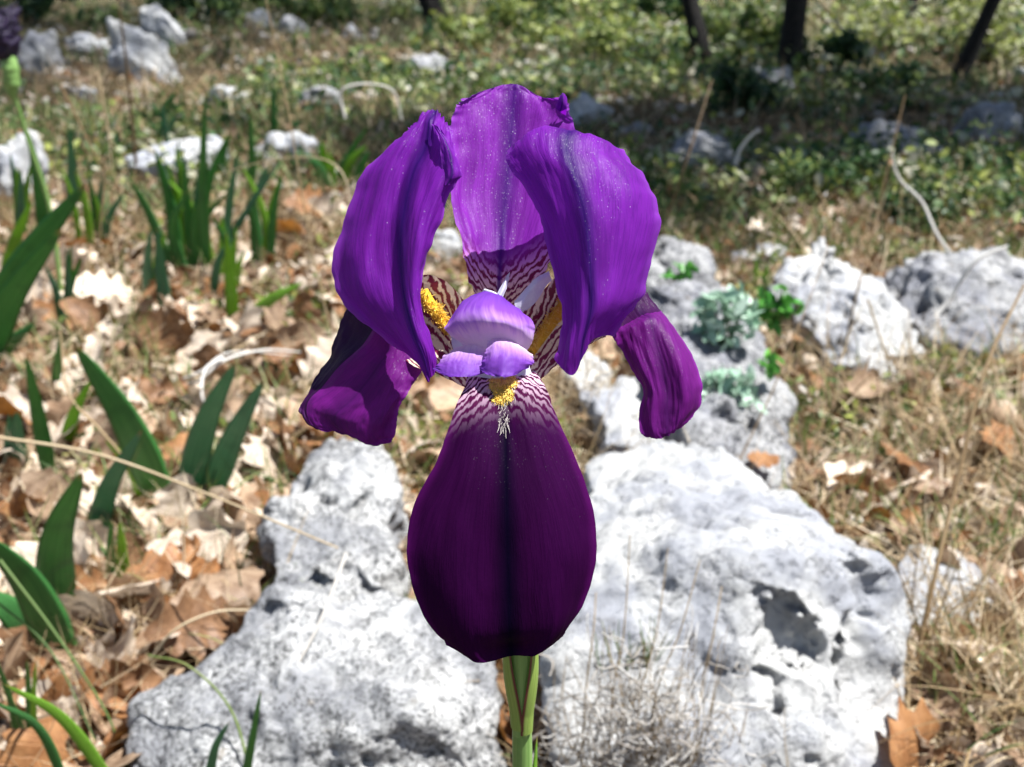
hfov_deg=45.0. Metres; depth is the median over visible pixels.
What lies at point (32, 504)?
oak leaf
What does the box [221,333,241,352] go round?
oak leaf
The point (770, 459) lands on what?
oak leaf
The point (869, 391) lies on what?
oak leaf
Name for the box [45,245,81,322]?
iris leaf fan
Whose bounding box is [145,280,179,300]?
oak leaf
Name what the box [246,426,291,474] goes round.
oak leaf
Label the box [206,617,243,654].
oak leaf
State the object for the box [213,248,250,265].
oak leaf
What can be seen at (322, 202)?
oak leaf
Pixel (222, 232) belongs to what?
iris leaf fan
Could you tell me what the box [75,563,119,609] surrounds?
oak leaf
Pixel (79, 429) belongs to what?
oak leaf
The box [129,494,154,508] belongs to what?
oak leaf
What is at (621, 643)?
straw
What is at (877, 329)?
straw
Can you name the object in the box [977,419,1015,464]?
oak leaf
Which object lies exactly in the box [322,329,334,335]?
oak leaf
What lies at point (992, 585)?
oak leaf
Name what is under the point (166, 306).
oak leaf
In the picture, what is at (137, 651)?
oak leaf
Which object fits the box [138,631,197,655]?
oak leaf
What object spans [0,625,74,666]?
oak leaf
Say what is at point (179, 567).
oak leaf
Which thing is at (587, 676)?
straw
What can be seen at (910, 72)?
shrub
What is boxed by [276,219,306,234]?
oak leaf
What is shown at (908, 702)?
lying straw
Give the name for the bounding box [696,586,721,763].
straw
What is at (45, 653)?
oak leaf
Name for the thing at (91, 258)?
oak leaf
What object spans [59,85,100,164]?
straw
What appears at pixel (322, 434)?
oak leaf
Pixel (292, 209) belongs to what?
oak leaf
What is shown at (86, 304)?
oak leaf
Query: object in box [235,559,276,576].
oak leaf
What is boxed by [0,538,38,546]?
oak leaf
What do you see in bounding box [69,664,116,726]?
oak leaf
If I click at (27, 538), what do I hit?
oak leaf
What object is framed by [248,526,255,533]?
oak leaf
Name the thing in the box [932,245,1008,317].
dry stalk
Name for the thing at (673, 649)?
straw
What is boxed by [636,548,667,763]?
straw
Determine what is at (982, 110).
rock
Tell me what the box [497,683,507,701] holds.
oak leaf
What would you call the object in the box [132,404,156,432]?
oak leaf
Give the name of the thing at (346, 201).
oak leaf
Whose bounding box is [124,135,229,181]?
rock
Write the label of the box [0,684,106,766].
iris leaf fan
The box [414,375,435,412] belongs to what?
oak leaf
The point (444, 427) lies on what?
weeds
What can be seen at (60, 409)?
oak leaf
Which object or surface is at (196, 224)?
iris leaf fan
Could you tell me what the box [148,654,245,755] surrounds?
grass stem
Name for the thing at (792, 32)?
tree
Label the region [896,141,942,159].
rock
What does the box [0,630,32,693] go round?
oak leaf
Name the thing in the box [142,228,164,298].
iris leaf fan
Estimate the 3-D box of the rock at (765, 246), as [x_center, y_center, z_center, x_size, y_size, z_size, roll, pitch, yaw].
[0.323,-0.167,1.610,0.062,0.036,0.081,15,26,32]
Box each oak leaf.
[0,229,32,251]
[0,348,34,372]
[0,383,19,392]
[0,384,47,418]
[0,395,30,426]
[0,434,35,450]
[0,448,25,469]
[0,513,13,545]
[0,537,35,592]
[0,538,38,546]
[0,542,38,588]
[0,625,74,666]
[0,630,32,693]
[0,677,31,730]
[0,707,9,726]
[0,716,74,766]
[0,724,25,743]
[0,741,5,749]
[1,640,53,683]
[3,432,34,460]
[8,484,46,529]
[10,701,78,743]
[17,679,99,738]
[18,378,87,411]
[18,668,111,710]
[20,274,44,320]
[21,466,73,497]
[23,302,56,343]
[25,388,57,401]
[25,396,72,439]
[26,487,58,519]
[28,643,76,657]
[33,300,73,330]
[33,414,82,457]
[44,241,88,274]
[50,200,82,217]
[53,629,106,663]
[58,589,117,640]
[59,294,116,336]
[60,664,71,673]
[62,761,129,766]
[65,237,87,247]
[65,732,103,758]
[67,338,105,392]
[69,658,129,683]
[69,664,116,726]
[70,620,114,652]
[71,416,84,458]
[73,533,88,574]
[74,269,136,303]
[74,518,117,565]
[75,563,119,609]
[75,635,103,670]
[77,678,108,735]
[78,739,141,766]
[79,247,101,261]
[79,405,103,430]
[82,658,163,711]
[83,417,92,432]
[84,413,119,465]
[84,683,141,717]
[85,264,113,275]
[85,314,111,347]
[90,382,127,408]
[90,494,133,512]
[92,579,174,598]
[94,572,141,592]
[95,294,132,325]
[98,615,135,661]
[99,300,136,308]
[101,721,128,759]
[106,595,124,634]
[114,208,125,220]
[115,531,146,575]
[116,493,146,527]
[117,509,166,548]
[118,472,134,494]
[120,630,185,678]
[121,517,167,538]
[123,541,205,596]
[128,325,156,362]
[129,241,153,260]
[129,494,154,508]
[130,284,155,317]
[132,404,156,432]
[135,649,154,658]
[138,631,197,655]
[139,306,194,356]
[140,581,165,623]
[143,583,233,660]
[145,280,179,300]
[146,487,205,527]
[146,514,247,562]
[147,373,194,404]
[151,473,197,532]
[152,295,203,331]
[158,293,181,316]
[159,432,188,460]
[164,576,195,602]
[169,338,216,378]
[169,354,236,362]
[169,566,264,605]
[173,561,190,577]
[174,534,201,574]
[175,298,188,319]
[179,410,194,428]
[180,382,190,392]
[180,386,226,427]
[184,329,226,367]
[184,399,223,432]
[185,491,223,531]
[187,507,259,554]
[190,556,235,579]
[191,343,228,380]
[196,277,208,295]
[198,288,246,314]
[202,264,222,283]
[204,375,242,414]
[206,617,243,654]
[209,486,262,514]
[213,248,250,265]
[214,207,232,226]
[220,284,256,299]
[221,317,266,339]
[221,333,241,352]
[222,482,261,536]
[222,603,250,619]
[224,316,249,348]
[224,527,247,569]
[228,389,275,422]
[228,469,247,494]
[229,300,266,353]
[235,462,242,470]
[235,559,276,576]
[242,427,289,479]
[244,524,258,543]
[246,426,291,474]
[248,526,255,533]
[250,365,293,391]
[252,550,276,592]
[253,462,271,482]
[254,319,328,351]
[257,393,285,417]
[261,301,288,331]
[263,343,304,376]
[263,428,294,481]
[269,483,291,496]
[275,410,308,453]
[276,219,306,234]
[280,394,313,433]
[281,449,305,474]
[282,334,331,363]
[284,183,321,216]
[284,206,305,222]
[286,436,306,482]
[291,290,321,323]
[297,438,340,446]
[298,333,336,388]
[298,414,345,438]
[300,442,313,455]
[306,193,341,223]
[315,293,341,302]
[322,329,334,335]
[324,239,337,264]
[330,294,346,314]
[339,196,350,207]
[393,436,414,452]
[396,535,406,555]
[397,439,439,463]
[399,389,425,409]
[405,493,415,514]
[406,449,440,464]
[407,376,464,410]
[409,479,422,497]
[409,587,415,599]
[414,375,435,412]
[496,673,542,723]
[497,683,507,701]
[499,702,537,743]
[559,413,585,425]
[592,335,624,358]
[613,361,635,381]
[747,215,787,240]
[747,449,779,467]
[823,461,878,504]
[833,470,897,511]
[847,357,901,397]
[854,194,875,210]
[881,441,932,479]
[886,696,939,766]
[888,469,931,491]
[890,152,908,167]
[906,648,960,714]
[930,635,1002,679]
[946,664,1014,709]
[969,398,1023,427]
[976,608,1021,653]
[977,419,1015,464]
[981,581,1020,623]
[1005,568,1023,583]
[1012,537,1023,571]
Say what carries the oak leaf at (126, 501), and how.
on the leaf litter
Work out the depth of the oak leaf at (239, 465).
0.98 m
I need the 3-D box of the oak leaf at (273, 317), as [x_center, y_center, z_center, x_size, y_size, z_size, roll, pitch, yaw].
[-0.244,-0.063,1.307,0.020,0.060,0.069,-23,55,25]
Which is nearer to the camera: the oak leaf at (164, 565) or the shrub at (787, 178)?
the oak leaf at (164, 565)
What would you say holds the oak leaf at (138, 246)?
on the leaf litter
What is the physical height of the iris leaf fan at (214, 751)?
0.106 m
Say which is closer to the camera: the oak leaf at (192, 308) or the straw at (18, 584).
the straw at (18, 584)
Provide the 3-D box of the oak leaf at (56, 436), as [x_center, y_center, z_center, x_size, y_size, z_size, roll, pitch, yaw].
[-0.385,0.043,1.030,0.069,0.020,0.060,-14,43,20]
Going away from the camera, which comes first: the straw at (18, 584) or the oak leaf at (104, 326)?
the straw at (18, 584)
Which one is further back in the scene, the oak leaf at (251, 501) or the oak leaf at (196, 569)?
the oak leaf at (251, 501)
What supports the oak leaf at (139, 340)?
on the ground at (804, 350)
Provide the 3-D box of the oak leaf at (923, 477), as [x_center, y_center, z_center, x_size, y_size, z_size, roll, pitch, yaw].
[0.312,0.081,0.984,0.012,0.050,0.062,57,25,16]
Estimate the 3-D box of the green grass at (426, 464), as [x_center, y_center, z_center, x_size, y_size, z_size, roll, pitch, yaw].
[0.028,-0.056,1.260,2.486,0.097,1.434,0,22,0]
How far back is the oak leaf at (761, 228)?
1.68 m
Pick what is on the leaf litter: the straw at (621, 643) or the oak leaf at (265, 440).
the oak leaf at (265, 440)
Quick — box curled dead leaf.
[173,349,300,401]
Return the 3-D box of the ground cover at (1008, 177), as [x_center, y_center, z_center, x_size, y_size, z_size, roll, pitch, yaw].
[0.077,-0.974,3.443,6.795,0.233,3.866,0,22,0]
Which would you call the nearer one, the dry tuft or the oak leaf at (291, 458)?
the dry tuft
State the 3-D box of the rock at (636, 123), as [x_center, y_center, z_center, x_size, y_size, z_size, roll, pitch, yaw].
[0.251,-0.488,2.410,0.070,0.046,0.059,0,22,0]
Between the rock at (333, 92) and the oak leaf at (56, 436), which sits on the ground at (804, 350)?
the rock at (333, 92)
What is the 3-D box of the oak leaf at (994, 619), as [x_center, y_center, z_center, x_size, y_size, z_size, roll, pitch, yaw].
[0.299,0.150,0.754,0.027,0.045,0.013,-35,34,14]
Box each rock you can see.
[0,129,48,202]
[17,29,64,74]
[65,32,109,56]
[68,87,96,102]
[106,17,181,82]
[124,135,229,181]
[139,3,186,47]
[206,85,247,107]
[244,8,274,32]
[255,131,319,163]
[256,437,411,598]
[276,15,306,34]
[297,86,344,107]
[342,23,361,39]
[409,52,451,79]
[426,229,462,261]
[560,350,665,455]
[568,92,613,129]
[624,121,656,138]
[646,236,797,489]
[657,129,742,176]
[730,243,785,268]
[753,66,794,88]
[768,237,924,391]
[847,118,938,150]
[882,246,1023,361]
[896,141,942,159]
[897,545,993,631]
[951,100,1023,149]
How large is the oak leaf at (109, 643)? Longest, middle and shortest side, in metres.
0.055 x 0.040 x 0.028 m
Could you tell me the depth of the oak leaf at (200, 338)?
1.20 m
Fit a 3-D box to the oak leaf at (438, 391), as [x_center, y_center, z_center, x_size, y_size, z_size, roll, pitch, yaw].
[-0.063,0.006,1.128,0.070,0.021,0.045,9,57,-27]
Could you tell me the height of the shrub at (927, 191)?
0.100 m
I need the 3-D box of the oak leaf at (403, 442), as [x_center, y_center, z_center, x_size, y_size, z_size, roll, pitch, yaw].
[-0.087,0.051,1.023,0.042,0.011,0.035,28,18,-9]
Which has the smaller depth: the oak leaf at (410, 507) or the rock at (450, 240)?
the oak leaf at (410, 507)
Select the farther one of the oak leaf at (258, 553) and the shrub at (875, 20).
the shrub at (875, 20)
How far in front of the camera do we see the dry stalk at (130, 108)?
1.48 m
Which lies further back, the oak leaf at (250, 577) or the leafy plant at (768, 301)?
the leafy plant at (768, 301)
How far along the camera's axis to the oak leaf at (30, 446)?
1.01 m
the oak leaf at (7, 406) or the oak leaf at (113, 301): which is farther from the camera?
the oak leaf at (113, 301)
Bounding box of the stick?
[298,552,347,661]
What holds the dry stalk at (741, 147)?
on the ground at (804, 350)
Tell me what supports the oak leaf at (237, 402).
on the leaf litter
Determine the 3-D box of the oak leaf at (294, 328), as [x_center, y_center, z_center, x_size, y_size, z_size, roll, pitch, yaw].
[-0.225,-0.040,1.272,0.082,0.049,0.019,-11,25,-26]
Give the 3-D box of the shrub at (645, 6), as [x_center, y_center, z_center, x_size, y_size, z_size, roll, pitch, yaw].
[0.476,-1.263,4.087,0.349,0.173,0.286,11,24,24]
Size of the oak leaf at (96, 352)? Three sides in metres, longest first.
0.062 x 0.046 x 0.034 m
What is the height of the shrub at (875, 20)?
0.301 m
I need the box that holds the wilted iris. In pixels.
[0,1,62,290]
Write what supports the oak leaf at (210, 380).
on the leaf litter
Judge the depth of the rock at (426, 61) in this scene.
3.11 m
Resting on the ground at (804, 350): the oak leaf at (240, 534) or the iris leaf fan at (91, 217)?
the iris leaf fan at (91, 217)
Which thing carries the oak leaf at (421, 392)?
on the leaf litter
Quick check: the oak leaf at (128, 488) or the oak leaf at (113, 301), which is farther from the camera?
the oak leaf at (113, 301)
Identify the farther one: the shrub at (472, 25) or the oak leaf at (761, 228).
the shrub at (472, 25)
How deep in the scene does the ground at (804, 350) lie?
2.48 m
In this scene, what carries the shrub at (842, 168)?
on the ground cover at (1008, 177)
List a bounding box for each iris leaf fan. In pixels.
[0,131,85,361]
[0,542,77,650]
[0,658,36,728]
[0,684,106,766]
[3,412,28,469]
[9,154,30,233]
[25,356,90,473]
[35,430,141,603]
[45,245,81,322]
[51,126,77,388]
[61,164,125,246]
[75,345,169,498]
[99,520,128,578]
[128,95,283,272]
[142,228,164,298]
[146,102,176,142]
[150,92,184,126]
[155,229,235,305]
[165,134,227,265]
[178,362,263,488]
[206,691,260,766]
[212,215,244,288]
[213,81,277,197]
[224,233,303,326]
[242,166,282,267]
[302,125,368,186]
[310,141,369,188]
[754,257,768,297]
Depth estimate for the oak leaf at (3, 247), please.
1.58 m
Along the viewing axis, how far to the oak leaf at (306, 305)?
1.33 m
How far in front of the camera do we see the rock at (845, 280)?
1.30 m
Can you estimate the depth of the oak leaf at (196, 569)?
0.82 m
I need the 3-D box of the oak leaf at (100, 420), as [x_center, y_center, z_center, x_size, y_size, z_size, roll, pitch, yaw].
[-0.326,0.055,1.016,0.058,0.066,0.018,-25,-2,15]
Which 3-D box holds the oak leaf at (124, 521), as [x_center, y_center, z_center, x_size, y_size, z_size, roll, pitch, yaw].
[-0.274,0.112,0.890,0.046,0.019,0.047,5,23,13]
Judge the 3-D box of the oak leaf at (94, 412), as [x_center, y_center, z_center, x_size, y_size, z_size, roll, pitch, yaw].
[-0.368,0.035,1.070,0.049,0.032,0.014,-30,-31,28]
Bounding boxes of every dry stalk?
[117,0,137,164]
[667,80,712,214]
[733,129,759,165]
[842,95,905,357]
[891,148,950,251]
[912,284,1023,676]
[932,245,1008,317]
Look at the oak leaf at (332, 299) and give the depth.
1.36 m
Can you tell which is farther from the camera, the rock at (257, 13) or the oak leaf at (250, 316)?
the rock at (257, 13)
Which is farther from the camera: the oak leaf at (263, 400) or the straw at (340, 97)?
the straw at (340, 97)
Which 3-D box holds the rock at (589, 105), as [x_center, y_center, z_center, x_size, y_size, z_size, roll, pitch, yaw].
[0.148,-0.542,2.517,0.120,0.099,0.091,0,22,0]
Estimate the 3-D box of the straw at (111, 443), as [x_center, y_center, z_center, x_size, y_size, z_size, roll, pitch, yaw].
[-0.296,0.012,0.862,0.066,0.087,0.014,16,27,35]
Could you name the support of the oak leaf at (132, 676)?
on the ground at (804, 350)
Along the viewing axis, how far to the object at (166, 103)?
2.46 m
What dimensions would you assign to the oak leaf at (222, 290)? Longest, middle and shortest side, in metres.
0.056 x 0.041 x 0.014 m
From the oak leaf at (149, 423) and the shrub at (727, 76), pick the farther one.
the shrub at (727, 76)
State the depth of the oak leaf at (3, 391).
1.13 m
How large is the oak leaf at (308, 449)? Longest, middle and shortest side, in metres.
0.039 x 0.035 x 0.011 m
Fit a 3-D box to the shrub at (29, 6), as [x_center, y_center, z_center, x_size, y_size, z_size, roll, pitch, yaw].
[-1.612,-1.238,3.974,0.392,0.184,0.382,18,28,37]
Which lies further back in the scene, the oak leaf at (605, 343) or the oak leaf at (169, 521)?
the oak leaf at (605, 343)
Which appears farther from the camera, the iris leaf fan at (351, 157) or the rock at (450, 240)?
the iris leaf fan at (351, 157)
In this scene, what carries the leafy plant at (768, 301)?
on the ground at (804, 350)
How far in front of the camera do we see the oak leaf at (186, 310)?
1.34 m
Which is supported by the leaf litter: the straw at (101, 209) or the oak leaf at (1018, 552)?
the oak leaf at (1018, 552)
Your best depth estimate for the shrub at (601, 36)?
3.43 m
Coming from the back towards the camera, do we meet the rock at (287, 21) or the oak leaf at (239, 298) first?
the rock at (287, 21)
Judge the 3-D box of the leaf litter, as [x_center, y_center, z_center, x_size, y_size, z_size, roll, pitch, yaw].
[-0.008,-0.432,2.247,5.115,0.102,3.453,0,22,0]
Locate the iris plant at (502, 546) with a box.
[298,84,702,766]
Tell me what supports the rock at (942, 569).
on the ground at (804, 350)
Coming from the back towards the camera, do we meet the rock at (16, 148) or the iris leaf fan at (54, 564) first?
the rock at (16, 148)
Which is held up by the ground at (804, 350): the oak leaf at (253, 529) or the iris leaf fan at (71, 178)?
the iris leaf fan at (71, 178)
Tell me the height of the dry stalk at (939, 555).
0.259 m
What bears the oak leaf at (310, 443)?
on the leaf litter
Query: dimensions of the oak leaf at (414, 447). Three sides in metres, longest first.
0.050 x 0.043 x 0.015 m
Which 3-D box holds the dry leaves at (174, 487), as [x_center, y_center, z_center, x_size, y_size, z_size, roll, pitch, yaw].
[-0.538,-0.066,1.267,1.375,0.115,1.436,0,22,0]
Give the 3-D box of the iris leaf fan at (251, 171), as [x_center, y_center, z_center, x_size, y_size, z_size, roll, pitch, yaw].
[-0.438,-0.390,1.985,0.112,0.172,0.535,-3,22,-8]
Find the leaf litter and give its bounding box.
[0,29,1023,766]
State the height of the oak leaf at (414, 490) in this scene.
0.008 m
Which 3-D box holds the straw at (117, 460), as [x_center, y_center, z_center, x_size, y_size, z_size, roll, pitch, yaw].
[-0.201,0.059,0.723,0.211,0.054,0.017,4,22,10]
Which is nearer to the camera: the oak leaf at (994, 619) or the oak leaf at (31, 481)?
the oak leaf at (994, 619)
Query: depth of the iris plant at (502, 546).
0.26 m
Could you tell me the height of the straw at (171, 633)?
0.027 m
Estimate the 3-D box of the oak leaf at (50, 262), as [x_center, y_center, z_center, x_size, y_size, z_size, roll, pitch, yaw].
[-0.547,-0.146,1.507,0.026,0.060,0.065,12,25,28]
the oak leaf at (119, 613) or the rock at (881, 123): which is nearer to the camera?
the oak leaf at (119, 613)
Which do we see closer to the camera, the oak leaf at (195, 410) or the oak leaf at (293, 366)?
the oak leaf at (195, 410)
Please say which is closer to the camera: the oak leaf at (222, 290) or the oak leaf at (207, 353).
the oak leaf at (207, 353)
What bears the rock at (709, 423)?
on the ground at (804, 350)
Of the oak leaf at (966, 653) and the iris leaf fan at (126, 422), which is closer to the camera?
the oak leaf at (966, 653)
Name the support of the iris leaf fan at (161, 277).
on the ground at (804, 350)
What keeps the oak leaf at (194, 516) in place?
on the leaf litter
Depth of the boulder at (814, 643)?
0.66 m
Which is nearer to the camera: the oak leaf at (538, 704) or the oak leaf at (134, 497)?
the oak leaf at (538, 704)
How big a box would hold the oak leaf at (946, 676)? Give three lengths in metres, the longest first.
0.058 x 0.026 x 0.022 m
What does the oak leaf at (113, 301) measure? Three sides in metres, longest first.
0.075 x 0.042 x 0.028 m
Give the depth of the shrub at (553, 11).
3.92 m
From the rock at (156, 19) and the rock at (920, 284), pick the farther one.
the rock at (156, 19)
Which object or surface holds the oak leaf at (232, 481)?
on the leaf litter
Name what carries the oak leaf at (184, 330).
on the ground at (804, 350)
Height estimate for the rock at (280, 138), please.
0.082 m
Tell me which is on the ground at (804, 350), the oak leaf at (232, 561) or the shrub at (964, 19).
the shrub at (964, 19)
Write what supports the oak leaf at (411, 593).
on the ground at (804, 350)
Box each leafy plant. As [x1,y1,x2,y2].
[660,261,699,281]
[690,279,764,352]
[701,363,766,413]
[751,284,804,337]
[756,348,785,381]
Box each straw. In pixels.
[0,200,1023,766]
[0,436,337,548]
[0,559,114,732]
[0,603,95,739]
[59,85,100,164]
[59,330,128,465]
[97,75,112,169]
[98,165,117,270]
[149,609,248,660]
[215,157,351,199]
[266,0,330,329]
[339,83,402,119]
[581,592,595,766]
[608,535,630,766]
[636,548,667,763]
[651,560,699,766]
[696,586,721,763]
[739,200,844,459]
[867,299,907,432]
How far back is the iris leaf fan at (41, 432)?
0.97 m
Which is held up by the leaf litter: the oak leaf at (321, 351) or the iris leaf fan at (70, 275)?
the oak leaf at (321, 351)
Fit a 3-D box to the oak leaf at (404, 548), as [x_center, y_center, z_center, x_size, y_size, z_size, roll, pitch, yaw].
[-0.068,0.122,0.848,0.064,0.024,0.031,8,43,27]
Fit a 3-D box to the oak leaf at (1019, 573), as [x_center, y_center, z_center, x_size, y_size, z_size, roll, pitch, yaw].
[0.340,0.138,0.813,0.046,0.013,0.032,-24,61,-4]
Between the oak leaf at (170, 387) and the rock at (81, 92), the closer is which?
the oak leaf at (170, 387)
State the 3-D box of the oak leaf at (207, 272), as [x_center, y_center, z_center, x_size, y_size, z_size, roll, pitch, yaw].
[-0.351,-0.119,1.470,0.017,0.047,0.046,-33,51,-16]
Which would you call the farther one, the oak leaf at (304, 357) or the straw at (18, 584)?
the oak leaf at (304, 357)
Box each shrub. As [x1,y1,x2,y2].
[0,0,74,20]
[145,0,247,22]
[246,0,366,27]
[430,0,539,53]
[479,0,606,30]
[506,0,630,23]
[507,0,689,61]
[600,0,704,24]
[680,2,783,61]
[700,58,788,119]
[759,163,822,204]
[762,144,901,192]
[783,0,960,53]
[802,27,881,71]
[835,52,939,101]
[865,175,964,237]
[927,0,1023,62]
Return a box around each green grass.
[0,166,1023,766]
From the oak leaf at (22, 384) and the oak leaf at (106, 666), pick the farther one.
the oak leaf at (22, 384)
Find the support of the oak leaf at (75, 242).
on the leaf litter
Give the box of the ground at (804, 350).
[0,0,1023,766]
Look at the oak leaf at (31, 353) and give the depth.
1.22 m
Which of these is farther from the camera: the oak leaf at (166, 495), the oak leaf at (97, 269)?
the oak leaf at (97, 269)
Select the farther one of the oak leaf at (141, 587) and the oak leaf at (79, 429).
the oak leaf at (79, 429)
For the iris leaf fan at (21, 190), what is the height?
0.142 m
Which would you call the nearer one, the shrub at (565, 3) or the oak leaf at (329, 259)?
the oak leaf at (329, 259)
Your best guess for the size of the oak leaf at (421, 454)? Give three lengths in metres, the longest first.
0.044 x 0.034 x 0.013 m
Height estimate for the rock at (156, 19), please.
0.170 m
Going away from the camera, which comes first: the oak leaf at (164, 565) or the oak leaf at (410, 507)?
the oak leaf at (164, 565)
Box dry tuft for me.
[532,604,791,766]
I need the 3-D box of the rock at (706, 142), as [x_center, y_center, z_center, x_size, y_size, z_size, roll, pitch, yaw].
[0.311,-0.368,2.062,0.143,0.113,0.108,14,26,31]
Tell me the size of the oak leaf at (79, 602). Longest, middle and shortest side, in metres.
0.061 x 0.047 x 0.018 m
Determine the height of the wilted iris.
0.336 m
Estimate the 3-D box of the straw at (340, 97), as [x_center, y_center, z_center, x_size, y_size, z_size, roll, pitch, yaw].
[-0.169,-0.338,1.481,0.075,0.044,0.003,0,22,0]
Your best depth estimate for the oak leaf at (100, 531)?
0.87 m
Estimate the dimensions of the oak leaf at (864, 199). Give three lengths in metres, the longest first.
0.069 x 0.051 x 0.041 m
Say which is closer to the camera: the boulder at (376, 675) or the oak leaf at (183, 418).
the boulder at (376, 675)
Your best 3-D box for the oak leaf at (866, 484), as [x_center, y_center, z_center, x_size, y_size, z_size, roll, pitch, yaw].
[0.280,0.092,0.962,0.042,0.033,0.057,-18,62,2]
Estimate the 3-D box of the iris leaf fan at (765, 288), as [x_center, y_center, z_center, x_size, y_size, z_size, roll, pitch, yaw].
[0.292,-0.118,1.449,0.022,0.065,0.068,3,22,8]
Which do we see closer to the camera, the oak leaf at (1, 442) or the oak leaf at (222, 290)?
the oak leaf at (1, 442)
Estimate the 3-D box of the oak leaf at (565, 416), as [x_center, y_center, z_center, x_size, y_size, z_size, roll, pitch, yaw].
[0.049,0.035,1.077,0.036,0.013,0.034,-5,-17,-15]
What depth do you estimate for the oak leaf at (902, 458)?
0.99 m
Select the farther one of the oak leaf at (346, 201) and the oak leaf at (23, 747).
the oak leaf at (346, 201)
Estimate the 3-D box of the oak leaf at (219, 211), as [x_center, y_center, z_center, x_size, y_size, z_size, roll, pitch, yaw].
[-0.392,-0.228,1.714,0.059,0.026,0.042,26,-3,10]
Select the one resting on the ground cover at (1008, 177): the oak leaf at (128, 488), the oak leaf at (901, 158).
the oak leaf at (901, 158)
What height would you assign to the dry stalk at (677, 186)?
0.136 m
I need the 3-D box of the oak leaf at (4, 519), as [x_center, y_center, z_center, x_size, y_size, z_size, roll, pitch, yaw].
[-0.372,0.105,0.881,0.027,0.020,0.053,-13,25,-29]
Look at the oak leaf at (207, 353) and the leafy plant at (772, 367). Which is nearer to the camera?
the leafy plant at (772, 367)
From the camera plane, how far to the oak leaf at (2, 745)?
0.66 m
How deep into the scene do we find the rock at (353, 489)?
0.83 m
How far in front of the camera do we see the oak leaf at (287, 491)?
0.94 m
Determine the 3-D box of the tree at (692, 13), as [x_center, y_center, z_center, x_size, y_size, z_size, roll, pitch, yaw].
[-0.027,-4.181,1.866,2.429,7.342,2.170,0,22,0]
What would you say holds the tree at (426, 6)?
on the ground at (804, 350)
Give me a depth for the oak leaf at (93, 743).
0.69 m
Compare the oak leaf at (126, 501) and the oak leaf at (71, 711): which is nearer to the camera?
the oak leaf at (71, 711)
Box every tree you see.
[417,0,445,28]
[680,0,713,67]
[776,0,807,73]
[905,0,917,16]
[949,0,1001,79]
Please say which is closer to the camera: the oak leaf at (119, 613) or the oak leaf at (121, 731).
the oak leaf at (121, 731)
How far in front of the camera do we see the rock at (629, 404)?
1.05 m
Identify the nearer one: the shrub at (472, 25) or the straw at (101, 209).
the straw at (101, 209)
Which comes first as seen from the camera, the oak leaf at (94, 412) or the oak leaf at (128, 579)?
the oak leaf at (128, 579)
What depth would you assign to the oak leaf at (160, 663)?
0.76 m
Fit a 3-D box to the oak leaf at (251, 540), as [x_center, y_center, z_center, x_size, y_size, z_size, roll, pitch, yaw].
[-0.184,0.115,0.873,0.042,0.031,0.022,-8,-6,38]
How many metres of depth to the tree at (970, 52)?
3.08 m
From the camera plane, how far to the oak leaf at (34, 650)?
0.74 m
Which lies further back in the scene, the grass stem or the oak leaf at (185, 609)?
the oak leaf at (185, 609)
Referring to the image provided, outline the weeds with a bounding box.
[0,217,1023,466]
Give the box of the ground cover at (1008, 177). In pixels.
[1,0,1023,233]
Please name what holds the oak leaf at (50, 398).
on the ground at (804, 350)
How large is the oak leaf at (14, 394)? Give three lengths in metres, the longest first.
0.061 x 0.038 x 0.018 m
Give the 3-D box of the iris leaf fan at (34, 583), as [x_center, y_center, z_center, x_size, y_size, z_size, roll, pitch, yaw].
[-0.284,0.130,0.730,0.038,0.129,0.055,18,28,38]
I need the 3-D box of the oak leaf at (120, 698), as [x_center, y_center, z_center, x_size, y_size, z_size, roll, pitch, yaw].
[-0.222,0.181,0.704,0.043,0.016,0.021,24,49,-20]
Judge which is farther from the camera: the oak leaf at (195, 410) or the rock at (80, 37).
the rock at (80, 37)
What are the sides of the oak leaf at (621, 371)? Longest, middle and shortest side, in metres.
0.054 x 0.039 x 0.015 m
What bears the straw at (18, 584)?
on the ground at (804, 350)
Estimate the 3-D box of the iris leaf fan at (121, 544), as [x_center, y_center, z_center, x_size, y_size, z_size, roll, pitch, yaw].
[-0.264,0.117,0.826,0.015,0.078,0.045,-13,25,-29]
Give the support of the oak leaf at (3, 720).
on the leaf litter
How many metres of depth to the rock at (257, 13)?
4.01 m
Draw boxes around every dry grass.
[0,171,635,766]
[421,189,1023,766]
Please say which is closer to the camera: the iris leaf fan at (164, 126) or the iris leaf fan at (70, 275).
the iris leaf fan at (70, 275)
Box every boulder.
[125,560,506,766]
[539,440,910,766]
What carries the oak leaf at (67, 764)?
on the leaf litter
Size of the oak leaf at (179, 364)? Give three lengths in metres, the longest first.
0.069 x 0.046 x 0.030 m
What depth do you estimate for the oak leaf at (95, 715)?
0.69 m
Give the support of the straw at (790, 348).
on the ground at (804, 350)
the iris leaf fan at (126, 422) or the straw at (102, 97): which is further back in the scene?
the straw at (102, 97)
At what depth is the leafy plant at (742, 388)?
1.01 m
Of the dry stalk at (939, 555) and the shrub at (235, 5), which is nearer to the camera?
the dry stalk at (939, 555)
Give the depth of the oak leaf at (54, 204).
1.74 m
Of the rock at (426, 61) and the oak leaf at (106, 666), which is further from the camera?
the rock at (426, 61)
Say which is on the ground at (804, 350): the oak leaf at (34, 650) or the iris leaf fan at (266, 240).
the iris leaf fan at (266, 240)
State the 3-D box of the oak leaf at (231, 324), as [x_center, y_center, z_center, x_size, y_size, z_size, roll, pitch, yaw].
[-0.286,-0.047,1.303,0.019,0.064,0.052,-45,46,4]

